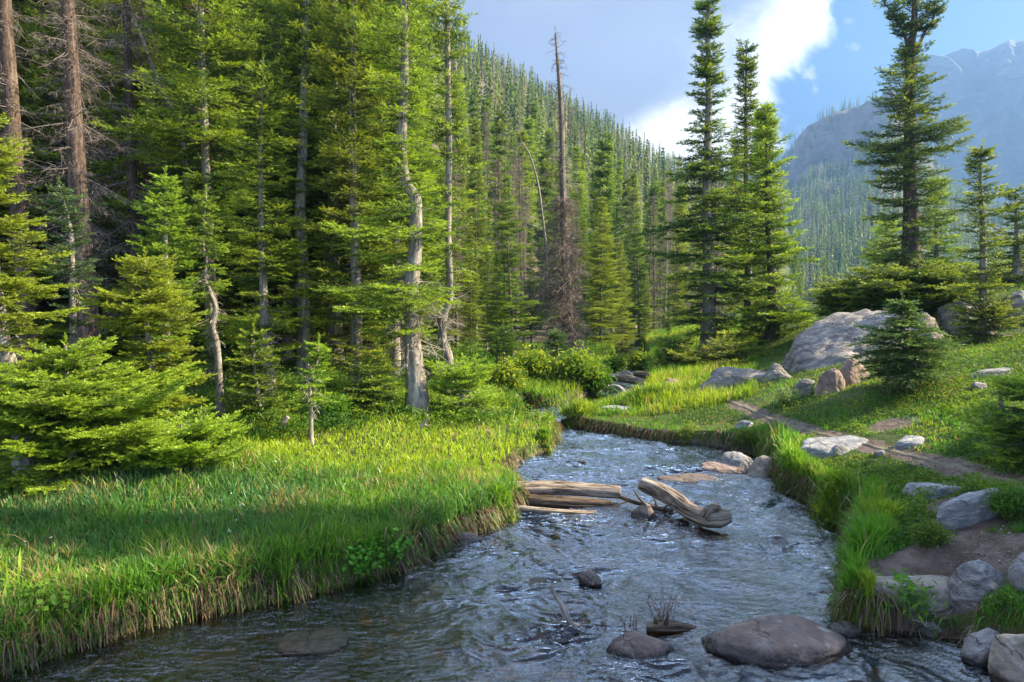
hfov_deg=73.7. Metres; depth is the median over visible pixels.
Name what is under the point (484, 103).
hillside spruce
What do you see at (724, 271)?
hillside spruce
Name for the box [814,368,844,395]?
boulder
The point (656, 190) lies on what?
hillside spruce
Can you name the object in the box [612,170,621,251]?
hillside spruce
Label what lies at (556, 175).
hillside spruce
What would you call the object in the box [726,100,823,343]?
broad spruce
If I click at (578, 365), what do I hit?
willow bush
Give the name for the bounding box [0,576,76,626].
broad leaf plant
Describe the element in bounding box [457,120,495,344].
valley fir
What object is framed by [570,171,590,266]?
hillside spruce
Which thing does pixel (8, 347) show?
subalpine fir
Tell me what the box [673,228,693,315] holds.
hillside spruce
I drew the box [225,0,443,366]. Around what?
forest fir
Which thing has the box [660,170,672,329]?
dead spruce
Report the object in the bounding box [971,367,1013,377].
boulder
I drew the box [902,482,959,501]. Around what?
stone slab
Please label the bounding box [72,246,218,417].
subalpine fir
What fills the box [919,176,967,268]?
young spruce
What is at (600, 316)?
valley fir
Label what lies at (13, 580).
tall sedge
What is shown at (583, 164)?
hillside spruce
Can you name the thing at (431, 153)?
forest fir
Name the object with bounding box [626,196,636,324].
dead spruce
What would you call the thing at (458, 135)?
hillside spruce
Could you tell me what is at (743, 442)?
shrub
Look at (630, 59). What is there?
sky
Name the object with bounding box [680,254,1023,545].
leafy ground cover
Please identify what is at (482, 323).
forest fir
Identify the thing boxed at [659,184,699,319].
hillside spruce
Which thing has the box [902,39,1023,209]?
mountain
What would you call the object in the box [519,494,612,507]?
driftwood log
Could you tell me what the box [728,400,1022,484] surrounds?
path
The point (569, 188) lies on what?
hillside spruce
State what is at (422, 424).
dead root
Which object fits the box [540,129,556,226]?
hillside spruce
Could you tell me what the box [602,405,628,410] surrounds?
boulder
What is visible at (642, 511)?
boulder
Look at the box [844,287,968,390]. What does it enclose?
fir sapling
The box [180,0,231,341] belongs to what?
dead spruce
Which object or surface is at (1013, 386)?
fir sapling
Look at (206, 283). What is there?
subalpine fir
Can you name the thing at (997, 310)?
spreading fir
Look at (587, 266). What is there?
valley fir
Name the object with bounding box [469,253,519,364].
valley fir
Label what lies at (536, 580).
boulder
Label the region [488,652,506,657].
boulder
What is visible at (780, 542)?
boulder
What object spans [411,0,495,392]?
subalpine fir
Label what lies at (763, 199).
hillside spruce
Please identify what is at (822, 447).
stone slab
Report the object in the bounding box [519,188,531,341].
dead spruce
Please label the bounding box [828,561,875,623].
grass tussock
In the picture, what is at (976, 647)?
boulder
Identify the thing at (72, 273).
subalpine fir
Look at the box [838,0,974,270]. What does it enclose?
candelabra spruce
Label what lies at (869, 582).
tall bank grass
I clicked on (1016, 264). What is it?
young spruce
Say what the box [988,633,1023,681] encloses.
boulder
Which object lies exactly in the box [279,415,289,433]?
dead stump
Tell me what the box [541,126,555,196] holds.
hillside spruce
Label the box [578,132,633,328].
hillside spruce
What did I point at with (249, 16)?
forest fir
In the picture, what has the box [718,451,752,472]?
boulder
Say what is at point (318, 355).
fir sapling
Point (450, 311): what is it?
forest fir
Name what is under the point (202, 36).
forest fir
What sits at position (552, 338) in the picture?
fir sapling
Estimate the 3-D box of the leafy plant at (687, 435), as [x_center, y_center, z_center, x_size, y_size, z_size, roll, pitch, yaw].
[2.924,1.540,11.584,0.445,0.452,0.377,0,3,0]
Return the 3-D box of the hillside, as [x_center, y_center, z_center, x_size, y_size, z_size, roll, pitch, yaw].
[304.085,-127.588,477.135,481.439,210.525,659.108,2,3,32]
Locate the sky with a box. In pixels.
[426,0,1023,188]
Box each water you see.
[0,423,992,681]
[514,346,642,421]
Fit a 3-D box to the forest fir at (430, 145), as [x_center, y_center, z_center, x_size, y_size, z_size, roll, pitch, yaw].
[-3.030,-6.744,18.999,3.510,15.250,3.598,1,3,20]
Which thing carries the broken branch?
on the curved log at (713, 515)
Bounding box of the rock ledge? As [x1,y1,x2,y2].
[874,575,949,611]
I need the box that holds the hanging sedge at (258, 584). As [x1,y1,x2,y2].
[0,392,1023,678]
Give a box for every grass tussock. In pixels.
[258,551,300,601]
[477,480,522,524]
[492,395,519,416]
[535,423,557,451]
[550,395,597,428]
[626,384,675,406]
[766,443,810,492]
[803,465,856,524]
[822,511,887,588]
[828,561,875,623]
[839,494,912,547]
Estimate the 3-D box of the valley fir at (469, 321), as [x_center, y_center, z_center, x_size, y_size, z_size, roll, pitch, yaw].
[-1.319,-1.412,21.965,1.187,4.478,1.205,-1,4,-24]
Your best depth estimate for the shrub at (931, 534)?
5.51 m
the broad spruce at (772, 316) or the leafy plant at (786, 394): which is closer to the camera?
the leafy plant at (786, 394)
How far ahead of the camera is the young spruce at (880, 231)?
31.71 m
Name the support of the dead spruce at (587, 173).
on the ground at (925, 561)
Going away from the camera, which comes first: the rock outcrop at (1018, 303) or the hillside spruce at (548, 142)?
the rock outcrop at (1018, 303)
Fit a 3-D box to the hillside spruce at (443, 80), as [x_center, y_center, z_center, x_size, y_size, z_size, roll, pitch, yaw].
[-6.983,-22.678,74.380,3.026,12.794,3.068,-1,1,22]
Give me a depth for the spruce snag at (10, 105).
12.76 m
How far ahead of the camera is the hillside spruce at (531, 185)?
91.25 m
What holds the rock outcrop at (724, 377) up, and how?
on the ground at (925, 561)
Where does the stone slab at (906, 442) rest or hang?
on the ground at (925, 561)
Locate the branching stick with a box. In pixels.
[549,581,578,627]
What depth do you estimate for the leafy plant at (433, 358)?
15.47 m
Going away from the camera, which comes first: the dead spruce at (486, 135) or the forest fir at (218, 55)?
the forest fir at (218, 55)
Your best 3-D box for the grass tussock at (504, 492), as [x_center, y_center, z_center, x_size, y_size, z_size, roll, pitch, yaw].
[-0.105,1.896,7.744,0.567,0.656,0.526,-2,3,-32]
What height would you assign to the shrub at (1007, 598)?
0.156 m
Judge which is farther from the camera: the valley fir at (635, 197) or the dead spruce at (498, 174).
the valley fir at (635, 197)
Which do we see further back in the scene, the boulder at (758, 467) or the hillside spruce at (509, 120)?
the hillside spruce at (509, 120)
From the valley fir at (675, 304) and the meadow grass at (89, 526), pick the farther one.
the valley fir at (675, 304)
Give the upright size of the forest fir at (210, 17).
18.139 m
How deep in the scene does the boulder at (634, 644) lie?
4.68 m
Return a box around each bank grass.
[573,259,1023,643]
[771,439,910,628]
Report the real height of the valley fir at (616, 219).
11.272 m
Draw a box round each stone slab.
[801,435,867,458]
[893,435,924,448]
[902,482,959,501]
[936,488,1001,529]
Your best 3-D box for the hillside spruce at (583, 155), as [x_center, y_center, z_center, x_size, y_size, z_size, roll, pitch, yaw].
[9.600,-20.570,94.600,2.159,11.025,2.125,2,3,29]
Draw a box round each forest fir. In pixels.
[0,0,67,304]
[0,0,149,338]
[0,0,193,364]
[0,2,94,338]
[15,0,232,353]
[40,0,239,297]
[42,0,250,341]
[83,0,313,379]
[138,0,260,308]
[160,0,245,121]
[193,0,313,339]
[200,0,326,359]
[216,0,259,308]
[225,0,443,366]
[228,0,259,109]
[241,11,327,339]
[245,0,477,359]
[246,6,326,332]
[271,59,375,333]
[319,0,464,382]
[328,0,470,370]
[340,0,465,343]
[387,77,463,321]
[420,142,465,350]
[421,151,462,348]
[450,139,478,343]
[459,195,488,328]
[484,180,521,325]
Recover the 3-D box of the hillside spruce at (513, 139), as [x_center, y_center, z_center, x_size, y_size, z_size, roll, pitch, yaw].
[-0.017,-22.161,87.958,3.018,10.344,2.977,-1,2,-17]
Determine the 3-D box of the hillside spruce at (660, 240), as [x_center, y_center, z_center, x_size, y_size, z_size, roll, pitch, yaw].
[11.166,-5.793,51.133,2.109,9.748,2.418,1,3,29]
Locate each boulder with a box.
[274,627,348,655]
[453,532,481,545]
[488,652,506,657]
[528,577,546,585]
[552,636,567,643]
[577,569,601,588]
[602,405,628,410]
[604,384,624,392]
[606,631,672,659]
[618,370,631,374]
[630,503,655,518]
[654,473,716,482]
[664,378,679,384]
[699,461,743,473]
[701,614,852,666]
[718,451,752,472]
[736,420,753,429]
[747,455,774,475]
[770,539,788,544]
[792,378,814,396]
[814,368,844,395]
[828,621,863,636]
[833,444,849,455]
[840,358,868,384]
[874,450,884,456]
[916,622,941,636]
[947,559,1004,613]
[961,628,998,666]
[970,382,986,388]
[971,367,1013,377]
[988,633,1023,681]
[1008,552,1023,594]
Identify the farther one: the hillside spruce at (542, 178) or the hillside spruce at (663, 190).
the hillside spruce at (663, 190)
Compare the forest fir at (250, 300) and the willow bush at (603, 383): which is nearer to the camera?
the willow bush at (603, 383)
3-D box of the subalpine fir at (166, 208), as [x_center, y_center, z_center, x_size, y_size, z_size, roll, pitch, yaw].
[-5.143,-0.626,10.161,1.224,3.984,1.313,0,3,0]
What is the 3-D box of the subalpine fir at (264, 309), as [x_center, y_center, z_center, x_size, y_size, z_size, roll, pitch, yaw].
[-4.550,-2.099,12.506,1.626,6.510,1.598,-1,3,-16]
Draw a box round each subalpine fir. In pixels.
[0,111,88,475]
[37,173,106,349]
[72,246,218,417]
[123,165,213,417]
[169,184,232,416]
[215,46,308,394]
[249,0,343,373]
[270,0,407,396]
[309,0,463,415]
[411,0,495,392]
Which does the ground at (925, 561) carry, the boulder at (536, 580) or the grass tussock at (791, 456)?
the grass tussock at (791, 456)
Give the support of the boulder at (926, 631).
on the ground at (925, 561)
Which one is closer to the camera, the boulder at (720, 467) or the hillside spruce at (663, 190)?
the boulder at (720, 467)
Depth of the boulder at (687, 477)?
9.12 m
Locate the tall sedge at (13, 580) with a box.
[0,389,554,668]
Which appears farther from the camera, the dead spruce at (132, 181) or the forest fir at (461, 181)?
the forest fir at (461, 181)
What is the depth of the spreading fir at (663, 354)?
19.39 m
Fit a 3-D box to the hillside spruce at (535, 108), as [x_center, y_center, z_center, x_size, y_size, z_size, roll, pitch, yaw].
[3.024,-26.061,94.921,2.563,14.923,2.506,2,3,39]
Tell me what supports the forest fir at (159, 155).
on the ground at (925, 561)
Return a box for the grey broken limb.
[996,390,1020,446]
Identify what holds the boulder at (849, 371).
on the ground at (925, 561)
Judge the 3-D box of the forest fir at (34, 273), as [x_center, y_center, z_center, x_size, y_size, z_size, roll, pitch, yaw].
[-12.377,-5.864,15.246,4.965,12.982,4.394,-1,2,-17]
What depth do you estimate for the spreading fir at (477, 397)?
11.89 m
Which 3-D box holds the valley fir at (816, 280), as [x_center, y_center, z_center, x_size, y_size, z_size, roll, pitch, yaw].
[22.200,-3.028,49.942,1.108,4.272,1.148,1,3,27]
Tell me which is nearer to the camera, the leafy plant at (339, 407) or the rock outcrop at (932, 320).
the leafy plant at (339, 407)
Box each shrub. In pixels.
[732,425,761,447]
[904,515,956,546]
[980,480,1023,521]
[988,585,1023,613]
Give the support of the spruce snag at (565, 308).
on the ground at (925, 561)
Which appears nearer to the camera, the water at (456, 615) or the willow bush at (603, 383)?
the water at (456, 615)
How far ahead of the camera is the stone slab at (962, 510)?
5.71 m
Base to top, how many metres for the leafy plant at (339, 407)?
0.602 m
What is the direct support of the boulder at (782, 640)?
in the water at (456, 615)
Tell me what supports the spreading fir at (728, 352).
on the ground at (925, 561)
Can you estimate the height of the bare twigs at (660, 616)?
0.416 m
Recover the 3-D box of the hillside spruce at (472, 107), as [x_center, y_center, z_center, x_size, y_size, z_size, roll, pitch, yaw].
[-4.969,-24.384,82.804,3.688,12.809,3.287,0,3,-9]
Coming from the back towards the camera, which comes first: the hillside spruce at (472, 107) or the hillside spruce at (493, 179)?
the hillside spruce at (472, 107)
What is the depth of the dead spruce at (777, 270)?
53.64 m
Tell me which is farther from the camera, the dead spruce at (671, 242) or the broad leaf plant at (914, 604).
the dead spruce at (671, 242)
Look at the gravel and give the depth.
5.49 m
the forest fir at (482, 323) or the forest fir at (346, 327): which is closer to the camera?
the forest fir at (346, 327)
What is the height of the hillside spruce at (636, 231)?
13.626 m
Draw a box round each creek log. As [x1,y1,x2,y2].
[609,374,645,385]
[633,371,650,378]
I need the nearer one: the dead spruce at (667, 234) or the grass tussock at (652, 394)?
the grass tussock at (652, 394)
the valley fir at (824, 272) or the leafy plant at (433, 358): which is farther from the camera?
the valley fir at (824, 272)
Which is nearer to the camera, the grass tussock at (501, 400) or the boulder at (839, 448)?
the boulder at (839, 448)
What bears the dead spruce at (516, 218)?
on the ground at (925, 561)
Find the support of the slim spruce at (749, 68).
on the ground at (925, 561)
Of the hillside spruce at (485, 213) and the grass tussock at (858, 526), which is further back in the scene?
the hillside spruce at (485, 213)
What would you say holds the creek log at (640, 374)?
on the ground at (925, 561)
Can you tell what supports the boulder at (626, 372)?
on the ground at (925, 561)
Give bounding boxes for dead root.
[417,418,429,428]
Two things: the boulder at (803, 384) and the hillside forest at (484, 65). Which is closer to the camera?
the boulder at (803, 384)
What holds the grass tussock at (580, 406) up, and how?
on the ground at (925, 561)
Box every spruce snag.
[0,0,64,365]
[1,0,141,368]
[526,26,597,357]
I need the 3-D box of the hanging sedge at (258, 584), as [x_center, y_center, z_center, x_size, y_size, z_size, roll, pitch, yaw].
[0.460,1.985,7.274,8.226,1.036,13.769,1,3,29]
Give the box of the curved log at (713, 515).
[638,477,731,527]
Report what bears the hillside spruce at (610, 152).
on the ground at (925, 561)
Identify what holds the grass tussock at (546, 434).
on the ground at (925, 561)
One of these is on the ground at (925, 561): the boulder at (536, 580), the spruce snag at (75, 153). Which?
the spruce snag at (75, 153)
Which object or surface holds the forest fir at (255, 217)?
on the ground at (925, 561)
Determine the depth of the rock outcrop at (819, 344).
14.53 m
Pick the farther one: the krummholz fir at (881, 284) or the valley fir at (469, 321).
the valley fir at (469, 321)
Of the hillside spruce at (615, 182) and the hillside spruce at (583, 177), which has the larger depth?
the hillside spruce at (615, 182)
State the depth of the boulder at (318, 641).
4.86 m
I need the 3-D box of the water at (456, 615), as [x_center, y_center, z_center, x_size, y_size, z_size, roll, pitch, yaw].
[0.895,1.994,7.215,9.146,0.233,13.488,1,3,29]
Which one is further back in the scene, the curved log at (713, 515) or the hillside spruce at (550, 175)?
the hillside spruce at (550, 175)
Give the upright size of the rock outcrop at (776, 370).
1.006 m
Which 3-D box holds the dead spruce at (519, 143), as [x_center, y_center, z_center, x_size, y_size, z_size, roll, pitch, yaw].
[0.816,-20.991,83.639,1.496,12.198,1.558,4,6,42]
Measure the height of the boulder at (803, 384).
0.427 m
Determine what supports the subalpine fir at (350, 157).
on the ground at (925, 561)
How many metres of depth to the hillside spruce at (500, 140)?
59.03 m
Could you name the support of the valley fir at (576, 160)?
on the ground at (925, 561)
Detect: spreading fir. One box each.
[0,332,206,495]
[102,403,256,481]
[323,353,408,415]
[424,353,506,420]
[643,333,703,368]
[665,337,777,366]
[943,293,1023,343]
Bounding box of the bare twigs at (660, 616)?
[639,569,682,623]
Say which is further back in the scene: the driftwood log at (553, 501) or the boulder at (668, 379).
the boulder at (668, 379)
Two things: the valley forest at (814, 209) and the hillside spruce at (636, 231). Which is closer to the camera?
the hillside spruce at (636, 231)
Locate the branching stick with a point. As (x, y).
(565, 615)
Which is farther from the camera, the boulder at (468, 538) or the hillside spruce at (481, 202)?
the hillside spruce at (481, 202)
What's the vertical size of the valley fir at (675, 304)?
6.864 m
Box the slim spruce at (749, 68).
[714,38,780,337]
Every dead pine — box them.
[130,8,192,355]
[514,140,548,341]
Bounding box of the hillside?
[771,91,1013,296]
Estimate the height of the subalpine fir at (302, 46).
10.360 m
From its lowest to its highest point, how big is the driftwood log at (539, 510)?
0.126 m
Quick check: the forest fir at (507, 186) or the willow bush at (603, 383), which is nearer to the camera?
the willow bush at (603, 383)
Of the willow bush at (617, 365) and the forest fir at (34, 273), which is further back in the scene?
the willow bush at (617, 365)
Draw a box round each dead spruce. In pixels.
[13,3,47,105]
[45,0,201,367]
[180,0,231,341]
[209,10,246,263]
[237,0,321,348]
[449,141,468,346]
[480,156,515,332]
[481,110,492,214]
[500,113,512,173]
[504,163,518,331]
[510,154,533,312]
[512,121,522,211]
[512,147,525,236]
[513,200,520,320]
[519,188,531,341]
[548,180,558,315]
[584,159,590,206]
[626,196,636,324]
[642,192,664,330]
[656,236,668,318]
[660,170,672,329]
[662,181,681,324]
[679,227,698,315]
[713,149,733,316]
[775,202,786,294]
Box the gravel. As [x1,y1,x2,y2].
[690,400,1023,620]
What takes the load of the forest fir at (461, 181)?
on the ground at (925, 561)
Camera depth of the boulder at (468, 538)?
6.95 m
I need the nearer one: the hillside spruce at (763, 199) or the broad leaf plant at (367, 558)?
the broad leaf plant at (367, 558)
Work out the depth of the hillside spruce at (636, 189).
83.43 m
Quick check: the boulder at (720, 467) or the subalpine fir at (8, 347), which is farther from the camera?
the boulder at (720, 467)
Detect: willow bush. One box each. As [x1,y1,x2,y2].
[484,352,531,394]
[509,344,568,384]
[549,340,612,388]
[581,355,618,396]
[599,350,630,372]
[623,346,647,368]
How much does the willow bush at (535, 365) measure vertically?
1.147 m
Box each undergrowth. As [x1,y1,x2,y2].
[0,336,570,450]
[277,316,759,421]
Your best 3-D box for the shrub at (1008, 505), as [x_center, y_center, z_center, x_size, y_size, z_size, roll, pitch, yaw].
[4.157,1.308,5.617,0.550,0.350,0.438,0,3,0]
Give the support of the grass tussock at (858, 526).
on the ground at (925, 561)
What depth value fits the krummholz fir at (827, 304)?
18.42 m
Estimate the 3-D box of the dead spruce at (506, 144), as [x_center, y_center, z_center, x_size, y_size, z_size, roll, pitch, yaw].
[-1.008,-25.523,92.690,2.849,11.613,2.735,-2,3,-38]
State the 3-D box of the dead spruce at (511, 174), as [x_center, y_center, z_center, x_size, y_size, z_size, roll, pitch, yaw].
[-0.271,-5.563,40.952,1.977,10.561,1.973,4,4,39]
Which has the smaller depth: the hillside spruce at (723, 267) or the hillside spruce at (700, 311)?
the hillside spruce at (723, 267)
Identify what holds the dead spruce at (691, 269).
on the ground at (925, 561)
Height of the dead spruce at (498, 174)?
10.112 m
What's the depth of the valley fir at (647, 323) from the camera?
31.99 m
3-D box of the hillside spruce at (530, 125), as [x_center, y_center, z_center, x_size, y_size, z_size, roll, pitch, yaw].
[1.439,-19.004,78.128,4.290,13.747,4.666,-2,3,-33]
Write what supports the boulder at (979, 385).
on the ground at (925, 561)
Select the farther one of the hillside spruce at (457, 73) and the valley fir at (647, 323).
the hillside spruce at (457, 73)
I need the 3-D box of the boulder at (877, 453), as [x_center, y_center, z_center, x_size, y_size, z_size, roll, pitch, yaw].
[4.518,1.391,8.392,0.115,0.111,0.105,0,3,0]
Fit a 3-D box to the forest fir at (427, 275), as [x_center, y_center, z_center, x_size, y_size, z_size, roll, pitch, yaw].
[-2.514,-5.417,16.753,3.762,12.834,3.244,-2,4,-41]
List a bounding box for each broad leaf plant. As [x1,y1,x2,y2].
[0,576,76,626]
[329,533,398,574]
[378,527,422,564]
[880,566,949,623]
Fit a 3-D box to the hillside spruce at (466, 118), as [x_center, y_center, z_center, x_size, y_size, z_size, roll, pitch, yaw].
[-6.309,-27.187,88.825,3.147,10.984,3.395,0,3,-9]
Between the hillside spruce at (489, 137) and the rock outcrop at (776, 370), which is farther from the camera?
the hillside spruce at (489, 137)
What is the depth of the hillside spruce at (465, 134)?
77.64 m
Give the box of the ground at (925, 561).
[1,43,1023,658]
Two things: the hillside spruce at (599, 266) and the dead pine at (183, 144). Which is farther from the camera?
the hillside spruce at (599, 266)
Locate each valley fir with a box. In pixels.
[454,228,486,360]
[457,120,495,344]
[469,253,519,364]
[475,204,498,349]
[479,159,541,359]
[517,228,546,347]
[536,169,573,333]
[559,145,596,331]
[572,219,604,339]
[575,195,633,345]
[598,157,632,332]
[606,242,641,350]
[617,203,660,347]
[618,170,649,328]
[638,272,654,334]
[655,204,692,328]
[664,291,673,333]
[783,244,804,301]
[796,263,806,298]
[812,271,818,292]
[819,256,827,288]
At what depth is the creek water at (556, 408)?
16.49 m
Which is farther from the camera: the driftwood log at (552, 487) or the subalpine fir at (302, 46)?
the subalpine fir at (302, 46)
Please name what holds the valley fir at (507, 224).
on the ground at (925, 561)
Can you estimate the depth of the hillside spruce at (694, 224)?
94.01 m
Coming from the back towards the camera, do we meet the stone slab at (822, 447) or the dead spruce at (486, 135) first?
the dead spruce at (486, 135)
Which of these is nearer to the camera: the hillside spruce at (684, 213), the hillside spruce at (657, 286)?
the hillside spruce at (684, 213)
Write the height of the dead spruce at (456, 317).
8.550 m
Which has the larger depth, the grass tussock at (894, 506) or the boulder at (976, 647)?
the grass tussock at (894, 506)
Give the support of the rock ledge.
on the ground at (925, 561)
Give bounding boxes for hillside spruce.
[437,78,455,184]
[443,79,469,253]
[454,69,467,146]
[454,88,469,191]
[459,93,469,165]
[462,144,488,309]
[463,116,487,212]
[464,87,482,182]
[472,154,490,285]
[477,94,493,207]
[481,105,491,176]
[482,121,508,252]
[484,104,515,272]
[506,118,515,180]
[506,130,517,204]
[510,127,536,262]
[513,115,545,229]
[520,143,560,328]
[527,143,537,210]
[530,101,540,204]
[537,159,560,283]
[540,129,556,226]
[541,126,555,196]
[551,165,560,263]
[557,185,589,322]
[569,170,590,282]
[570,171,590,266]
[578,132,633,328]
[578,160,588,228]
[579,152,588,211]
[579,164,600,312]
[583,150,622,321]
[591,216,610,322]
[598,144,617,217]
[605,151,616,269]
[608,172,637,316]
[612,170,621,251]
[621,186,643,314]
[623,175,647,270]
[639,180,662,312]
[642,199,652,272]
[648,177,674,289]
[649,199,672,326]
[650,213,664,300]
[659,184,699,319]
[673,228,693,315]
[685,205,701,311]
[689,203,698,282]
[690,234,702,314]
[712,187,729,314]
[715,137,744,317]
[720,202,740,316]
[749,101,788,309]
[771,215,784,299]
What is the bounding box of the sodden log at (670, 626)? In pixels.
[646,611,695,632]
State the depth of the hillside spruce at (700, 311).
64.50 m
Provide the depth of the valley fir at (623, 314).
33.77 m
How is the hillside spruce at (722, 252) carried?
on the ground at (925, 561)
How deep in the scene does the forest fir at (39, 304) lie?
16.93 m
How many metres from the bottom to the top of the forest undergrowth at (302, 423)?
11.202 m
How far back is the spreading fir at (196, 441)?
7.75 m
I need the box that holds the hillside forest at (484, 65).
[371,0,783,288]
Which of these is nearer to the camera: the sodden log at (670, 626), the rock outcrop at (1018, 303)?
the sodden log at (670, 626)
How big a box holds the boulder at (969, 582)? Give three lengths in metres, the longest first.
0.600 x 0.510 x 0.379 m
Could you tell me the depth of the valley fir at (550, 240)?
37.67 m
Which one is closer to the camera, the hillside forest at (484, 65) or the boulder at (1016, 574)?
the boulder at (1016, 574)
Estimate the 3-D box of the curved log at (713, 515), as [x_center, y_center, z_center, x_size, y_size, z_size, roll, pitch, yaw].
[1.925,1.852,7.807,0.298,0.313,1.334,-2,3,-31]
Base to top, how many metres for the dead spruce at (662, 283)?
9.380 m
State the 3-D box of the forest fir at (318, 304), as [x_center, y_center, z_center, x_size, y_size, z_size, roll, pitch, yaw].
[-6.031,-7.768,23.741,4.434,16.239,4.370,0,1,5]
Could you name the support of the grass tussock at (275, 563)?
on the ground at (925, 561)
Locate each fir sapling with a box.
[213,321,299,434]
[281,333,338,443]
[489,321,518,363]
[541,326,570,378]
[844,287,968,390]
[957,373,1023,469]
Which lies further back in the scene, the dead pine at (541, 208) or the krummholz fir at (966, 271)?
the dead pine at (541, 208)
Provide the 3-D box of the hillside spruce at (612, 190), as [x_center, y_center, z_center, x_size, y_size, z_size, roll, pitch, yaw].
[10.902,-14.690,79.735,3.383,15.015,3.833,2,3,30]
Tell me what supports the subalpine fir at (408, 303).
on the ground at (925, 561)
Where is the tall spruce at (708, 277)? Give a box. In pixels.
[622,0,775,358]
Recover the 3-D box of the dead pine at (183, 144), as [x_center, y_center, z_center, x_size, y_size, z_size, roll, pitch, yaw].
[-8.902,-4.296,16.780,1.970,9.902,0.674,0,3,0]
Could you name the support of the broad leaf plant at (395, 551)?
on the ground at (925, 561)
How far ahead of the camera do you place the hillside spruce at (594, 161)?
59.01 m
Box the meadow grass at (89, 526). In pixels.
[0,361,563,675]
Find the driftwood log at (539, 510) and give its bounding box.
[514,505,596,514]
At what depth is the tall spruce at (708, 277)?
19.57 m
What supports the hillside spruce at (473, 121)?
on the ground at (925, 561)
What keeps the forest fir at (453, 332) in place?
on the ground at (925, 561)
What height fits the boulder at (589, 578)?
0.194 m
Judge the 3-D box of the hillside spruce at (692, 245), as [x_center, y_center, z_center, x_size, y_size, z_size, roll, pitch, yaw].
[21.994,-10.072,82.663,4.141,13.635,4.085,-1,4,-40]
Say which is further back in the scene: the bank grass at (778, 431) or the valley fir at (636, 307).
the valley fir at (636, 307)
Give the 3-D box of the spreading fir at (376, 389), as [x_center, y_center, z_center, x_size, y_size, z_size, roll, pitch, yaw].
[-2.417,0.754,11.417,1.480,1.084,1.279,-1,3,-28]
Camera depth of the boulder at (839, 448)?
8.78 m
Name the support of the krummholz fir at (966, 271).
on the ground at (925, 561)
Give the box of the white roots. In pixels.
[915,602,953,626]
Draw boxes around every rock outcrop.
[694,366,766,394]
[762,363,791,383]
[781,309,916,372]
[912,311,943,339]
[937,300,977,334]
[1004,290,1023,324]
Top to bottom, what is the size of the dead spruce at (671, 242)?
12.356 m
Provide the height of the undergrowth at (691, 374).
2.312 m
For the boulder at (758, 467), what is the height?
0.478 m
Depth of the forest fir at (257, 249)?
26.59 m
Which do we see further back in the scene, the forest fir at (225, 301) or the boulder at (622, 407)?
the forest fir at (225, 301)
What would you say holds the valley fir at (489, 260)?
on the ground at (925, 561)
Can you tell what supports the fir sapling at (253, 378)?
on the ground at (925, 561)
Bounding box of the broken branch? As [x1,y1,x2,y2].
[609,489,673,511]
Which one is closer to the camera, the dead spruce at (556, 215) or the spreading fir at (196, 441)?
the spreading fir at (196, 441)
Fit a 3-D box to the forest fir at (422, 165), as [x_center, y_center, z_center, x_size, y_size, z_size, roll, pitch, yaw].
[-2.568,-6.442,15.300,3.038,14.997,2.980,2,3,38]
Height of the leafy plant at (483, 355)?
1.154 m
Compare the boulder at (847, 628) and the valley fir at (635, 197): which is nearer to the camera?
the boulder at (847, 628)
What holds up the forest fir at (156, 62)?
on the ground at (925, 561)
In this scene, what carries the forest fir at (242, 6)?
on the ground at (925, 561)
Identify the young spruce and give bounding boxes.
[857,219,901,273]
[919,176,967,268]
[935,138,1023,339]
[987,183,1023,282]
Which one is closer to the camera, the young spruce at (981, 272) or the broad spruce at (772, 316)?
the young spruce at (981, 272)
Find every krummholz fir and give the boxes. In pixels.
[802,282,867,317]
[809,257,1000,315]
[951,260,1009,283]
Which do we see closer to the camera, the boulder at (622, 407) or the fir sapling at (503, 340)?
the boulder at (622, 407)
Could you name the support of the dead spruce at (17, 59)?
on the ground at (925, 561)
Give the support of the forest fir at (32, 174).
on the ground at (925, 561)
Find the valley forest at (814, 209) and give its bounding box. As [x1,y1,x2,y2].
[760,82,1023,297]
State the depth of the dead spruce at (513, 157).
73.12 m
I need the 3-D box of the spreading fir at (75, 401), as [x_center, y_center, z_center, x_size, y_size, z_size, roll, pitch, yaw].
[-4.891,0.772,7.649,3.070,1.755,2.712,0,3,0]
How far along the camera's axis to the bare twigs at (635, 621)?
5.12 m
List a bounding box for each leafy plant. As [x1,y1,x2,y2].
[318,389,356,423]
[422,334,459,381]
[454,338,499,374]
[672,420,694,443]
[769,383,801,404]
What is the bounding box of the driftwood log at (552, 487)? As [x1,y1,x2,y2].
[513,480,620,498]
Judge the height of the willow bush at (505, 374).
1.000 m
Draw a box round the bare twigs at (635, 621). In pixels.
[617,612,640,630]
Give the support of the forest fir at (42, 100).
on the ground at (925, 561)
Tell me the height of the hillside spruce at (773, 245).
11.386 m

